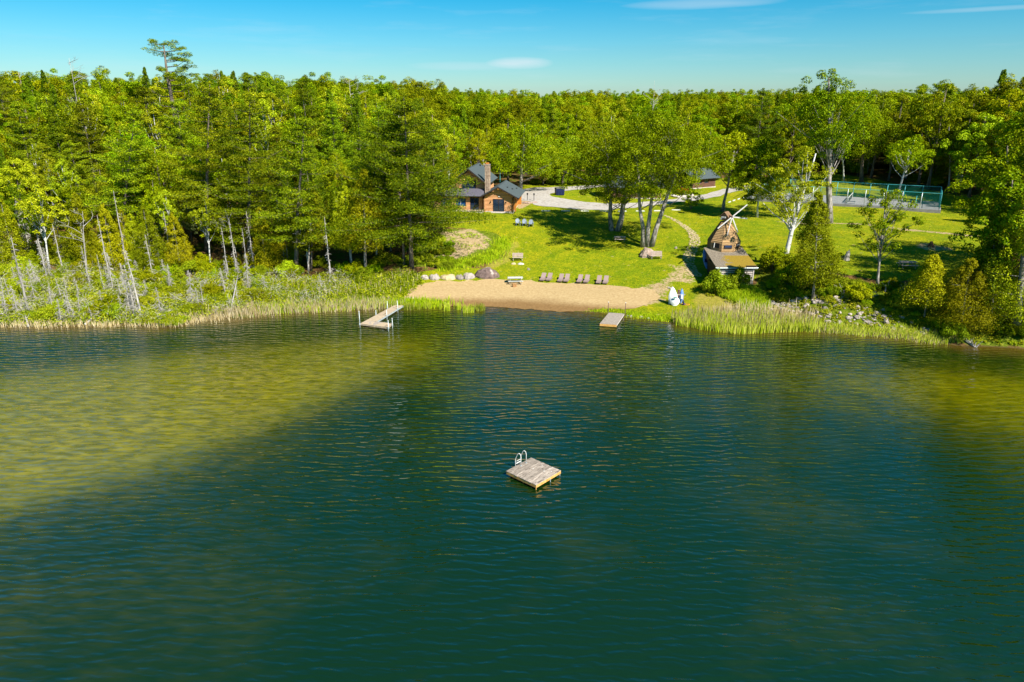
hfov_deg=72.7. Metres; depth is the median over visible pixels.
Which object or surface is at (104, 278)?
shrub
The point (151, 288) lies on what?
shrub
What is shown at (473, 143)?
oak tree
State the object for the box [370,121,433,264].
pine tree
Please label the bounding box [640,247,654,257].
boulder
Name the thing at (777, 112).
spruce tree
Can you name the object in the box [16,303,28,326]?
fallen log
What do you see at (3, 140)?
cedar tree
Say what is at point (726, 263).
shed
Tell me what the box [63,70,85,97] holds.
pine tree
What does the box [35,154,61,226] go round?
birch tree
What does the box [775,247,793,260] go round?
shrub
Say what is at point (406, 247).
shrub
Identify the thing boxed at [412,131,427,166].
birch tree
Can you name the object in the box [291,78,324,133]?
pine tree
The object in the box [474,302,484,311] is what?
reeds
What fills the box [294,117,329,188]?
cedar tree
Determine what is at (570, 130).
maple tree
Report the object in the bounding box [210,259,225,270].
shrub
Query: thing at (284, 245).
cedar tree
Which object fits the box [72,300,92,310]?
shrub
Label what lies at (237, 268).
dead tree
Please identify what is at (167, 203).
birch tree
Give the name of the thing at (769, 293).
bank weeds
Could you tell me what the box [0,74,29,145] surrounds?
pine tree
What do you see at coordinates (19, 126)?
pine tree
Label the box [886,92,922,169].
oak tree
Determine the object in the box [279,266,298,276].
shrub
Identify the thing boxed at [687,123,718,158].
oak tree
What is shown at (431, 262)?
shrub
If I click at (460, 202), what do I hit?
window
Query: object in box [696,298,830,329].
dry reeds
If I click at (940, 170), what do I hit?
spruce tree
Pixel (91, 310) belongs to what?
shrub
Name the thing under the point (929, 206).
tennis court
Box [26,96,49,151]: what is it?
maple tree
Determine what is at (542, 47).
sky
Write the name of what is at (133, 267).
shrub
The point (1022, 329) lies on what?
shrub
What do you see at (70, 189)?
maple tree
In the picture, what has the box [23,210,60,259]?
cedar tree
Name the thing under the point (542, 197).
gravel road
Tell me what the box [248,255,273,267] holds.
shrub
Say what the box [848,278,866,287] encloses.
shrub
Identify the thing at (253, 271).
shrub
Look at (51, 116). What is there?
spruce tree
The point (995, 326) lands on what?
shrub
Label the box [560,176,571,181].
shrub
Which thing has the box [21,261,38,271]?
shrub
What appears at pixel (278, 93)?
spruce tree
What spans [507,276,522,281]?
picnic table
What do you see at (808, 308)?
shrub
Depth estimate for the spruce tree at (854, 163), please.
184.45 m
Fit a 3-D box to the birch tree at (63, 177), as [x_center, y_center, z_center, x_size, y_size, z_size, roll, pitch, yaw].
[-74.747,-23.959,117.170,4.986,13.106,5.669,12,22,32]
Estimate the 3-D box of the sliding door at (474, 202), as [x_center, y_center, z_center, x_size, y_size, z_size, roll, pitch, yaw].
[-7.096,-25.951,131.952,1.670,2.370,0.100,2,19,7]
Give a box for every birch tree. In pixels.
[0,161,33,224]
[14,178,68,267]
[17,138,52,204]
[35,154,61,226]
[48,159,85,203]
[64,98,110,172]
[82,85,102,171]
[104,121,135,167]
[109,88,141,106]
[138,105,180,156]
[141,77,183,122]
[152,189,185,251]
[187,191,226,261]
[210,157,237,202]
[213,80,237,142]
[215,76,239,94]
[247,98,287,166]
[259,92,292,184]
[317,87,337,103]
[327,181,352,257]
[359,172,388,256]
[368,98,378,106]
[382,92,397,117]
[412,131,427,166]
[441,136,458,174]
[461,125,481,164]
[474,130,491,165]
[590,115,615,176]
[604,111,621,169]
[741,145,835,253]
[822,97,843,168]
[831,125,860,181]
[884,134,935,199]
[892,90,933,177]
[925,122,963,188]
[954,86,992,184]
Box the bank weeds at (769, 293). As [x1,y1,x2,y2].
[695,264,1023,345]
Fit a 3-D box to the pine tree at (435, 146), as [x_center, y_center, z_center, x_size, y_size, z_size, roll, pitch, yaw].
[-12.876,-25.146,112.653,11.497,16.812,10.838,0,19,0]
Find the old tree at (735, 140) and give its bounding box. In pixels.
[706,131,764,211]
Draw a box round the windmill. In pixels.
[706,205,746,259]
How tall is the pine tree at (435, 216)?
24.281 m
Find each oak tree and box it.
[3,99,66,158]
[4,71,41,105]
[36,95,120,190]
[37,73,59,92]
[38,74,79,110]
[83,96,127,132]
[109,92,129,119]
[128,93,172,134]
[133,149,191,236]
[163,82,198,135]
[165,90,195,117]
[180,97,202,136]
[199,69,240,93]
[271,89,300,105]
[321,151,355,197]
[354,92,375,137]
[401,110,434,135]
[411,97,443,120]
[462,129,494,165]
[475,124,494,166]
[485,112,521,180]
[501,123,534,169]
[521,112,548,174]
[532,122,556,179]
[546,122,657,231]
[553,104,592,169]
[575,131,607,174]
[580,109,735,247]
[671,108,709,159]
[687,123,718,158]
[744,102,788,165]
[769,68,878,222]
[774,109,808,162]
[777,92,812,163]
[830,91,857,166]
[857,91,905,177]
[870,93,921,180]
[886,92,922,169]
[897,80,980,188]
[897,90,957,183]
[918,84,967,139]
[931,86,981,178]
[945,138,1023,228]
[946,81,1023,189]
[955,84,978,168]
[956,74,1017,184]
[963,87,1023,157]
[970,90,1023,192]
[1009,77,1023,92]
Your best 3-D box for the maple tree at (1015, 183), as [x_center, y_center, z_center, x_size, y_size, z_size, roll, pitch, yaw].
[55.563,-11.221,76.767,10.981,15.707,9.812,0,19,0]
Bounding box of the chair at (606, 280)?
[602,275,608,282]
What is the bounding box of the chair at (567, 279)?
[563,274,569,282]
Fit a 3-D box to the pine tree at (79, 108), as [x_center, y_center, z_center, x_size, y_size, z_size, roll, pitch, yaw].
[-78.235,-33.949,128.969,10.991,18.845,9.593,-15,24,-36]
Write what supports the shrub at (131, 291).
on the ground at (624, 260)
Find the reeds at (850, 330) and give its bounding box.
[807,320,962,345]
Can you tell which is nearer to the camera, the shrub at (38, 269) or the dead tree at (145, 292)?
the dead tree at (145, 292)
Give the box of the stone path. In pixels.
[663,215,701,276]
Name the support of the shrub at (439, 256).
on the ground at (624, 260)
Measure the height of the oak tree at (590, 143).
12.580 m
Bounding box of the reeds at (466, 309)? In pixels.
[462,304,473,312]
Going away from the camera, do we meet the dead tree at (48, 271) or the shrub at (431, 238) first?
the dead tree at (48, 271)
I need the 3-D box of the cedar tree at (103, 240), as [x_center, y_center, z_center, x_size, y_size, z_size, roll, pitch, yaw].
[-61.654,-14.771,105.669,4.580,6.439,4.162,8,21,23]
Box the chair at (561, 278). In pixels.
[557,273,563,282]
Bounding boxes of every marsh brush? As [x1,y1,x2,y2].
[0,264,426,325]
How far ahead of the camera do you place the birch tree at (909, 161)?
141.72 m
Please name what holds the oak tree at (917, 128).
on the ground at (624, 260)
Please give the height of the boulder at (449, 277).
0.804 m
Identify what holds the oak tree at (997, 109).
on the ground at (624, 260)
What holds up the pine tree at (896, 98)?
on the ground at (624, 260)
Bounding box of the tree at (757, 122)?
[737,88,786,168]
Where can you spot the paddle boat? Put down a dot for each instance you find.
(674, 300)
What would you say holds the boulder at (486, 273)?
on the ground at (624, 260)
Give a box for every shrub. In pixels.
[0,263,11,275]
[0,279,17,287]
[0,294,20,304]
[0,301,17,311]
[3,263,21,274]
[7,276,30,290]
[12,256,31,263]
[14,262,33,272]
[17,250,46,264]
[19,310,37,316]
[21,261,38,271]
[28,280,52,291]
[29,268,43,275]
[36,302,78,321]
[49,256,64,265]
[57,264,69,272]
[60,272,95,285]
[64,255,81,263]
[65,286,84,294]
[67,249,88,261]
[67,262,90,273]
[70,257,93,268]
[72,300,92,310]
[76,295,98,305]
[79,279,97,285]
[85,303,101,314]
[88,263,111,272]
[91,293,123,310]
[94,293,125,300]
[95,289,114,295]
[96,273,120,284]
[96,295,127,311]
[100,303,127,318]
[105,272,130,280]
[118,288,143,296]
[119,280,151,291]
[126,254,143,265]
[126,263,143,273]
[126,296,148,307]
[128,280,143,289]
[133,267,163,282]
[133,272,156,282]
[138,286,160,297]
[139,246,163,261]
[139,291,168,303]
[141,315,156,324]
[151,281,165,290]
[152,265,167,272]
[155,315,176,325]
[160,264,177,275]
[160,285,186,300]
[161,258,184,266]
[163,276,182,284]
[170,319,183,325]
[173,289,197,300]
[175,259,199,276]
[176,282,204,292]
[182,304,196,313]
[183,275,194,281]
[183,302,207,313]
[192,252,211,262]
[193,256,218,272]
[194,272,216,278]
[197,275,212,283]
[198,281,223,295]
[206,270,218,277]
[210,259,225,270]
[217,262,238,271]
[220,254,241,270]
[223,267,240,281]
[225,289,239,297]
[230,263,259,279]
[238,278,250,285]
[238,287,258,296]
[239,288,275,303]
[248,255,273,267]
[249,275,273,282]
[250,280,269,288]
[254,264,269,274]
[258,291,278,302]
[271,259,304,273]
[274,260,299,276]
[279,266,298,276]
[284,255,302,264]
[290,267,304,274]
[312,255,327,266]
[323,260,339,268]
[331,272,342,278]
[335,261,350,271]
[343,266,354,277]
[344,261,363,273]
[348,266,372,279]
[351,258,367,266]
[359,266,373,276]
[366,263,382,272]
[368,256,384,266]
[373,251,391,259]
[375,251,399,264]
[397,255,408,262]
[404,244,416,251]
[406,256,422,263]
[416,252,433,261]
[423,237,435,242]
[428,258,440,266]
[429,248,444,254]
[433,236,445,241]
[434,255,446,261]
[439,261,454,268]
[443,240,454,245]
[529,178,540,183]
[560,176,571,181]
[702,268,730,292]
[723,275,738,289]
[728,265,751,287]
[758,245,787,271]
[765,277,782,288]
[772,287,796,299]
[772,295,781,301]
[773,252,798,277]
[774,262,809,286]
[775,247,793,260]
[776,283,797,293]
[777,296,788,301]
[787,257,816,279]
[794,290,808,297]
[805,289,818,295]
[806,306,816,311]
[808,280,824,289]
[815,284,834,292]
[818,292,832,295]
[821,280,837,287]
[822,294,835,302]
[826,285,844,294]
[833,169,841,173]
[833,277,851,286]
[836,163,850,172]
[842,281,864,288]
[845,282,873,299]
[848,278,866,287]
[860,298,873,304]
[863,281,873,288]
[867,284,883,290]
[879,280,898,289]
[879,294,893,301]
[885,295,911,308]
[886,277,901,286]
[891,289,902,298]
[910,310,920,315]
[911,301,928,310]
[931,177,945,185]
[931,317,944,326]
[934,316,951,325]
[939,178,952,185]
[939,322,970,341]
[968,314,1002,326]
[984,320,1004,330]
[986,324,1010,332]
[996,327,1014,335]
[1000,322,1021,335]
[1017,323,1023,335]
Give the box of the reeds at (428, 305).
[422,301,430,308]
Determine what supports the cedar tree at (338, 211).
on the ground at (624, 260)
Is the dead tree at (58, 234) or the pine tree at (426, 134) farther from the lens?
the pine tree at (426, 134)
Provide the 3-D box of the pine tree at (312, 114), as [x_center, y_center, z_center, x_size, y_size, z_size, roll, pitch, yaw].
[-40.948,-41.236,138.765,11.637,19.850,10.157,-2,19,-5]
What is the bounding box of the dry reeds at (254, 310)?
[193,295,426,320]
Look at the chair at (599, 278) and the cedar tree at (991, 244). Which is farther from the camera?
the chair at (599, 278)
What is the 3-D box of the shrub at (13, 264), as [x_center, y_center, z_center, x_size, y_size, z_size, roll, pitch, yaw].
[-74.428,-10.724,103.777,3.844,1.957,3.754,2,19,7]
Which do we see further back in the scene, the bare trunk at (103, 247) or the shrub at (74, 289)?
the bare trunk at (103, 247)
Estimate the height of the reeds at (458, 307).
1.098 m
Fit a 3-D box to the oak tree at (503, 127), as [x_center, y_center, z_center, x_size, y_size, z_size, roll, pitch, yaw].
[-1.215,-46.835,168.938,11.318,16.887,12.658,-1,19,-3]
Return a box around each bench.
[512,253,522,260]
[651,251,661,258]
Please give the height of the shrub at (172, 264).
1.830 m
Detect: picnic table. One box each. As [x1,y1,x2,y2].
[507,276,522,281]
[614,236,625,241]
[896,261,917,268]
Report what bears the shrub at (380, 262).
on the ground at (624, 260)
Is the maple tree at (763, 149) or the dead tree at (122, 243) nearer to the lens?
the dead tree at (122, 243)
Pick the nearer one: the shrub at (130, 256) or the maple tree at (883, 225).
the maple tree at (883, 225)
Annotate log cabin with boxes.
[438,162,524,212]
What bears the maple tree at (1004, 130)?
on the ground at (624, 260)
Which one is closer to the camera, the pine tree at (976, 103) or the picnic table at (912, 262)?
the picnic table at (912, 262)
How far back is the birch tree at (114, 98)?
157.16 m
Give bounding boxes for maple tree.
[0,114,18,149]
[0,183,42,251]
[17,86,44,112]
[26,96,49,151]
[55,180,104,226]
[60,88,86,117]
[81,68,118,108]
[96,133,135,212]
[107,122,177,225]
[112,71,159,105]
[128,174,186,250]
[148,103,178,176]
[162,75,199,105]
[168,136,228,209]
[169,98,200,152]
[170,108,200,159]
[186,78,256,147]
[264,105,328,188]
[286,82,336,151]
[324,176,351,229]
[356,102,408,158]
[440,114,472,173]
[468,118,483,162]
[481,119,577,188]
[549,112,582,175]
[608,121,628,171]
[625,108,646,129]
[637,109,664,160]
[677,107,703,158]
[695,117,725,167]
[707,97,755,154]
[723,135,792,217]
[832,101,905,182]
[847,188,926,285]
[863,89,888,162]
[881,87,930,174]
[902,83,966,166]
[948,165,1023,296]
[959,130,1023,247]
[977,94,1023,164]
[978,103,1023,164]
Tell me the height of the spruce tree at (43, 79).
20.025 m
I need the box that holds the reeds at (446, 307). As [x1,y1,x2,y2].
[443,302,449,311]
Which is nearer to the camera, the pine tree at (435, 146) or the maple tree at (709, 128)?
the pine tree at (435, 146)
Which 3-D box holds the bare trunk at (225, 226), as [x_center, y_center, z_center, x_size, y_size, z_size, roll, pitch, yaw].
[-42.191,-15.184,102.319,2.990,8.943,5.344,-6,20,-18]
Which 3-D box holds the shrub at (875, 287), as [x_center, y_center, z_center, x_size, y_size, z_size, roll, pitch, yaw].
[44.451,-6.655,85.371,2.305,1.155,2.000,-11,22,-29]
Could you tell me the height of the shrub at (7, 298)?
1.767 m
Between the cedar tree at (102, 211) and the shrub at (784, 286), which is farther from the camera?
the cedar tree at (102, 211)
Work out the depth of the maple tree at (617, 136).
174.16 m
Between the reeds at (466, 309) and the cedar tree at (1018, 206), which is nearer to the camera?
the cedar tree at (1018, 206)
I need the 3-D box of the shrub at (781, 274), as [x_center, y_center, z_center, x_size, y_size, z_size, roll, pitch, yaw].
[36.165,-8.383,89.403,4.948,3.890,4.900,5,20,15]
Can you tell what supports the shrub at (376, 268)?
on the ground at (624, 260)
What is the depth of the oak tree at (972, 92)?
166.62 m
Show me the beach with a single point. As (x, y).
(556, 297)
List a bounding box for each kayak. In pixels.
[679,289,683,302]
[703,250,707,268]
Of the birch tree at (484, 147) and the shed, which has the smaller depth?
the shed
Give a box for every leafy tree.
[0,157,38,234]
[15,93,72,156]
[24,191,56,225]
[80,162,122,219]
[87,87,113,110]
[155,138,185,208]
[199,79,246,120]
[224,168,263,224]
[239,89,278,159]
[242,192,274,242]
[270,186,295,224]
[276,86,300,121]
[312,85,350,137]
[319,96,360,162]
[337,87,370,134]
[342,137,380,186]
[392,92,405,114]
[400,131,426,169]
[443,117,464,157]
[573,120,608,174]
[932,109,989,192]
[940,112,1005,197]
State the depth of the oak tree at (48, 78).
175.21 m
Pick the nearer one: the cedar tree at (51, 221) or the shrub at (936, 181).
the cedar tree at (51, 221)
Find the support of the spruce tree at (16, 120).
on the ground at (624, 260)
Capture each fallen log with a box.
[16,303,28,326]
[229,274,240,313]
[962,338,981,347]
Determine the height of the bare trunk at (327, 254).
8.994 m
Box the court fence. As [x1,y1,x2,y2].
[747,179,942,208]
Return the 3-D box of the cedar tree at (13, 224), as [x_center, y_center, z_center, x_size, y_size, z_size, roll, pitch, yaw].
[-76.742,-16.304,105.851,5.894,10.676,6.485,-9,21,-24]
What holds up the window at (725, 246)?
in the windmill
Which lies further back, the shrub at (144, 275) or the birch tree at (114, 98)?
the birch tree at (114, 98)
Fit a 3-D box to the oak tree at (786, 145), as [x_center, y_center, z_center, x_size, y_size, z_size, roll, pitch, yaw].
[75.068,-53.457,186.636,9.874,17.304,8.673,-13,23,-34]
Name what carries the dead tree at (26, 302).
on the ground at (624, 260)
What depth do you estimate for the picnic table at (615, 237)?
113.58 m
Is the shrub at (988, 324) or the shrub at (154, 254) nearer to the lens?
the shrub at (988, 324)
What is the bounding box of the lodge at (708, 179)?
[675,168,720,188]
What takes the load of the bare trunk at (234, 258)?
on the ground at (624, 260)
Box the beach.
[404,279,660,311]
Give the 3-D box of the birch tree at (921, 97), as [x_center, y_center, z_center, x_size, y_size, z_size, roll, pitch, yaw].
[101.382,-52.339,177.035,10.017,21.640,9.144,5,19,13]
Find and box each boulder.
[429,274,439,279]
[440,274,455,279]
[455,274,463,279]
[463,273,474,279]
[475,267,499,278]
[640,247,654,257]
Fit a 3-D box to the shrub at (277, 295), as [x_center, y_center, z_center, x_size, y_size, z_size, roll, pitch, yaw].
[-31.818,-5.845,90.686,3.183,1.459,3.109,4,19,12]
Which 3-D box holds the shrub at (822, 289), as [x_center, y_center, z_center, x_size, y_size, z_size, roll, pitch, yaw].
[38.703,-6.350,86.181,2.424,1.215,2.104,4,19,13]
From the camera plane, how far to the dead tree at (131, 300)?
84.15 m
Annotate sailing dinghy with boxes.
[668,286,677,303]
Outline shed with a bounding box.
[704,247,757,283]
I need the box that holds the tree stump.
[843,249,849,260]
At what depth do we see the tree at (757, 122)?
186.23 m
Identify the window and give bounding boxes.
[456,198,465,205]
[462,181,475,187]
[712,242,719,248]
[724,245,731,248]
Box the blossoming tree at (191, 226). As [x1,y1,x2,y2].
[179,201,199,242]
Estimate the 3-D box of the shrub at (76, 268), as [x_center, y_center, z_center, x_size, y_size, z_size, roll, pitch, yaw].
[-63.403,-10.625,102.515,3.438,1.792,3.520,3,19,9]
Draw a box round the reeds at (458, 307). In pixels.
[456,302,461,309]
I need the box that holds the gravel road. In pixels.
[522,185,745,209]
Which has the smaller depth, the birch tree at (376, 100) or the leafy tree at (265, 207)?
the leafy tree at (265, 207)
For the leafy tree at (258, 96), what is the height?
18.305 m
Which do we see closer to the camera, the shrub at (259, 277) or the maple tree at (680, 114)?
the shrub at (259, 277)
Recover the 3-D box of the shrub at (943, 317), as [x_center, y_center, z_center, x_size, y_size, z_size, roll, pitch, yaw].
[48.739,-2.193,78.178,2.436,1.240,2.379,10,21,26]
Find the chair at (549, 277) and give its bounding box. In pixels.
[545,273,552,280]
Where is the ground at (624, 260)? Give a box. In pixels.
[0,151,1023,348]
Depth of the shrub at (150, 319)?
82.79 m
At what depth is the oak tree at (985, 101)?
152.08 m
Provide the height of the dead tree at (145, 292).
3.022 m
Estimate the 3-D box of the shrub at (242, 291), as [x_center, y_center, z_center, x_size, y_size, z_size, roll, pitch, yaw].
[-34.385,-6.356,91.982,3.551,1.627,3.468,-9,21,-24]
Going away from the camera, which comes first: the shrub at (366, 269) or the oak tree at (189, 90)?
the shrub at (366, 269)
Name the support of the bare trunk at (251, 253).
on the ground at (624, 260)
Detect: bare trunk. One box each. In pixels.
[30,205,46,266]
[52,224,63,265]
[56,208,92,274]
[97,217,113,273]
[213,204,236,259]
[221,228,230,272]
[229,222,236,267]
[242,231,248,268]
[246,213,254,266]
[294,223,315,273]
[300,204,310,270]
[324,217,331,277]
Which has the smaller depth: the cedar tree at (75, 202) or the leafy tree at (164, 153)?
the cedar tree at (75, 202)
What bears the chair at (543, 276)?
on the ground at (624, 260)
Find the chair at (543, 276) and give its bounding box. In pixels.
[539,273,546,281]
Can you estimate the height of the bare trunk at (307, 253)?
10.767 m
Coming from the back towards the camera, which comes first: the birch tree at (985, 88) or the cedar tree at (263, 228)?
the birch tree at (985, 88)
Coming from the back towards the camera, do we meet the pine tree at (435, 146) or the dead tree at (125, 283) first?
the pine tree at (435, 146)
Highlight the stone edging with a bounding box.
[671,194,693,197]
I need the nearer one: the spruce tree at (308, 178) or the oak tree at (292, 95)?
the spruce tree at (308, 178)
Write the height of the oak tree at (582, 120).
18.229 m
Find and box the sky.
[0,0,1023,97]
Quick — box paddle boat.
[670,296,679,305]
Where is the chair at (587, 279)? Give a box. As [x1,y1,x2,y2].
[583,274,589,283]
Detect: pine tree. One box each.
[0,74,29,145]
[0,81,31,151]
[0,101,54,196]
[1,80,18,121]
[29,143,64,213]
[40,139,111,223]
[54,73,98,166]
[56,104,111,186]
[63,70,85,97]
[76,73,92,91]
[79,109,162,235]
[107,82,128,102]
[124,86,175,162]
[140,38,204,183]
[151,98,218,204]
[153,81,256,252]
[161,75,178,108]
[190,93,292,260]
[198,73,217,92]
[212,106,253,202]
[223,146,273,207]
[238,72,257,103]
[245,72,273,102]
[247,116,344,264]
[257,126,298,209]
[263,79,276,88]
[270,82,298,154]
[284,81,332,158]
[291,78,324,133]
[312,94,496,268]
[317,102,358,180]
[326,106,416,247]
[336,97,373,168]
[353,86,368,107]
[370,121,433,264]
[373,102,401,152]
[407,98,430,134]
[409,133,466,234]
[413,112,448,174]
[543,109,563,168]
[880,94,907,168]
[903,84,931,168]
[923,81,955,170]
[961,87,996,176]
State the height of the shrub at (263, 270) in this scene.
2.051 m
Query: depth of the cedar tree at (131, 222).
105.28 m
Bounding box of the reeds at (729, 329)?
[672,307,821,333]
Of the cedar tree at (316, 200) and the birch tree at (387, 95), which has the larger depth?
the birch tree at (387, 95)
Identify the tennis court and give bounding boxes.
[747,192,940,212]
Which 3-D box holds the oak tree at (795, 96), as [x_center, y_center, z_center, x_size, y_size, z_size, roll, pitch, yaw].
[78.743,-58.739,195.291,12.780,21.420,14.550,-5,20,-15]
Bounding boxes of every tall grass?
[240,294,463,315]
[286,269,422,305]
[425,235,511,273]
[584,307,641,314]
[621,311,679,321]
[716,282,771,312]
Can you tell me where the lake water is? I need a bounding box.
[0,306,1023,681]
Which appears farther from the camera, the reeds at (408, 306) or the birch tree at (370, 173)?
the birch tree at (370, 173)
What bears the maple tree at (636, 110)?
on the ground at (624, 260)
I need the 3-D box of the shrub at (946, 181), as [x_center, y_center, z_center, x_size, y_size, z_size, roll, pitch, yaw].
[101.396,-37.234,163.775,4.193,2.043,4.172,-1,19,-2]
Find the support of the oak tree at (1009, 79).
on the ground at (624, 260)
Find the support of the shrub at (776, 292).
on the ground at (624, 260)
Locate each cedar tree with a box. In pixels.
[0,131,27,193]
[0,198,30,265]
[9,125,35,190]
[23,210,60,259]
[41,210,65,246]
[48,206,83,259]
[63,192,104,257]
[64,205,96,244]
[91,223,117,261]
[92,203,130,268]
[102,205,120,238]
[113,209,139,253]
[122,213,147,254]
[128,205,170,269]
[163,211,193,265]
[197,173,228,237]
[202,184,237,246]
[226,203,246,247]
[243,207,281,267]
[262,193,301,254]
[268,215,305,263]
[272,125,298,187]
[291,189,331,270]
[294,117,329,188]
[320,207,333,243]
[325,162,352,218]
[325,185,371,262]
[335,168,388,266]
[438,146,458,180]
[455,130,471,174]
[789,191,847,298]
[897,254,961,316]
[922,257,1004,334]
[959,234,1023,331]
[970,193,1023,325]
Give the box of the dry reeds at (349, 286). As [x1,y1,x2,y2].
[285,268,419,303]
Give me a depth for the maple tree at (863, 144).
166.46 m
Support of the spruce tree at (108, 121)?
on the ground at (624, 260)
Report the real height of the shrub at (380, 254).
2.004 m
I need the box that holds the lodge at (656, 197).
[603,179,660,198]
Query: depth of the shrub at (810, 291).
86.68 m
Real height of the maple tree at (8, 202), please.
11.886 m
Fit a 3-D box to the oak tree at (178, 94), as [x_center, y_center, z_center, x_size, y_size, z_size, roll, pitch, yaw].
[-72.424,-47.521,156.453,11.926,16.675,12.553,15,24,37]
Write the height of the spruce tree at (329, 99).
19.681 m
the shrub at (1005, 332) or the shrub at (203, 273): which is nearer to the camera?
the shrub at (1005, 332)
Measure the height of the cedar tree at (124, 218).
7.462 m
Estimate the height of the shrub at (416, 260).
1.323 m
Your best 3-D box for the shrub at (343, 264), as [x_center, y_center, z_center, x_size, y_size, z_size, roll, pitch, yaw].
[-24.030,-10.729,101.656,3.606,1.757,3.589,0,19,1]
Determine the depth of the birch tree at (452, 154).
156.14 m
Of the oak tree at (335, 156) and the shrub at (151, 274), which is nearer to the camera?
the shrub at (151, 274)
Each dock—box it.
[358,301,403,331]
[600,302,625,326]
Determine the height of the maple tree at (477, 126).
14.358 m
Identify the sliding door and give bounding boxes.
[470,198,478,209]
[493,199,503,211]
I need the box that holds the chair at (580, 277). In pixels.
[576,274,582,281]
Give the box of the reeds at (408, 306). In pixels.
[402,302,414,309]
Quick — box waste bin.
[555,187,564,194]
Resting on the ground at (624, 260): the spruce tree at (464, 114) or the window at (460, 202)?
the spruce tree at (464, 114)
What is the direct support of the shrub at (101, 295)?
on the ground at (624, 260)
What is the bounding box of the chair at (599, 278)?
[596,275,601,282]
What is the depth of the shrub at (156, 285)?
92.69 m
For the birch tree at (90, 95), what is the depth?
150.22 m
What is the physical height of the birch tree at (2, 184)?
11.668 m
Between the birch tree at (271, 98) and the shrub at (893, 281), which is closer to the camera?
the shrub at (893, 281)
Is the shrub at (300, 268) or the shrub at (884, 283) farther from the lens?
the shrub at (300, 268)
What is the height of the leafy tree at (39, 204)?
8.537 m
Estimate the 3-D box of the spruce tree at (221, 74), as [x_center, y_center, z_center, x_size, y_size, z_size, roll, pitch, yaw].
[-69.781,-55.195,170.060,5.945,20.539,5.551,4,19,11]
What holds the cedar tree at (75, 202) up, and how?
on the ground at (624, 260)
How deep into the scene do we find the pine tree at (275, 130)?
121.42 m
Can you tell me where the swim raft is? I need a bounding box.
[506,450,560,487]
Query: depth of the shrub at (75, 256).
106.62 m
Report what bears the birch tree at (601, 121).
on the ground at (624, 260)
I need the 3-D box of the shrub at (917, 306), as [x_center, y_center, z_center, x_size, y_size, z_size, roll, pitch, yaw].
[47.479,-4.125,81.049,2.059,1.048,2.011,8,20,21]
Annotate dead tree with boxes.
[0,278,7,314]
[9,285,22,313]
[10,238,33,300]
[14,201,23,251]
[18,212,34,252]
[23,297,30,311]
[26,269,39,300]
[28,261,41,290]
[36,241,47,277]
[42,249,54,278]
[53,220,63,257]
[54,299,66,321]
[55,279,63,297]
[63,280,72,307]
[63,291,75,317]
[67,57,93,168]
[80,248,91,282]
[105,253,117,290]
[113,191,125,261]
[120,265,130,305]
[122,251,144,312]
[123,267,133,306]
[123,281,133,312]
[127,289,137,317]
[129,275,138,306]
[141,280,146,294]
[144,235,155,272]
[154,287,165,313]
[186,270,195,304]
[219,272,225,292]
[220,268,225,293]
[222,260,229,279]
[234,260,241,279]
[243,254,252,285]
[342,76,368,127]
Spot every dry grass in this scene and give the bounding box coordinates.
[0,312,249,329]
[805,323,955,343]
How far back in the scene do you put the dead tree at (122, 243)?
102.51 m
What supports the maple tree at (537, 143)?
on the ground at (624, 260)
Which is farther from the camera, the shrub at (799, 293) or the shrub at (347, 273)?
the shrub at (347, 273)
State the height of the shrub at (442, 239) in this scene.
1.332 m
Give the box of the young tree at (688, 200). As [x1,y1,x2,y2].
[680,189,703,208]
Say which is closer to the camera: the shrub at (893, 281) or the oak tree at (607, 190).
the shrub at (893, 281)
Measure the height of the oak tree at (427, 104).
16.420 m
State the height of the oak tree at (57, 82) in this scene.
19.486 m
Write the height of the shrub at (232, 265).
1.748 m
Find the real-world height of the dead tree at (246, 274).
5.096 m
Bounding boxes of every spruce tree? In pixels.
[0,145,16,211]
[9,101,27,156]
[20,77,36,119]
[24,74,35,142]
[39,70,49,102]
[46,102,80,191]
[48,83,79,172]
[97,73,106,104]
[98,105,121,190]
[139,126,158,204]
[182,145,204,209]
[199,76,227,158]
[220,70,226,94]
[230,70,243,102]
[255,75,275,109]
[255,142,274,202]
[266,77,275,107]
[274,85,283,116]
[281,150,295,220]
[296,139,323,219]
[307,140,329,211]
[318,89,351,188]
[343,89,377,192]
[458,107,477,165]
[764,94,783,166]
[791,85,824,167]
[845,95,873,175]
[916,83,955,178]
[993,69,1006,163]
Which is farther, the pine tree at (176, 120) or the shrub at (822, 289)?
the pine tree at (176, 120)
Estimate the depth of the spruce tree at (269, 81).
162.78 m
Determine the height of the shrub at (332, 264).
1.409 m

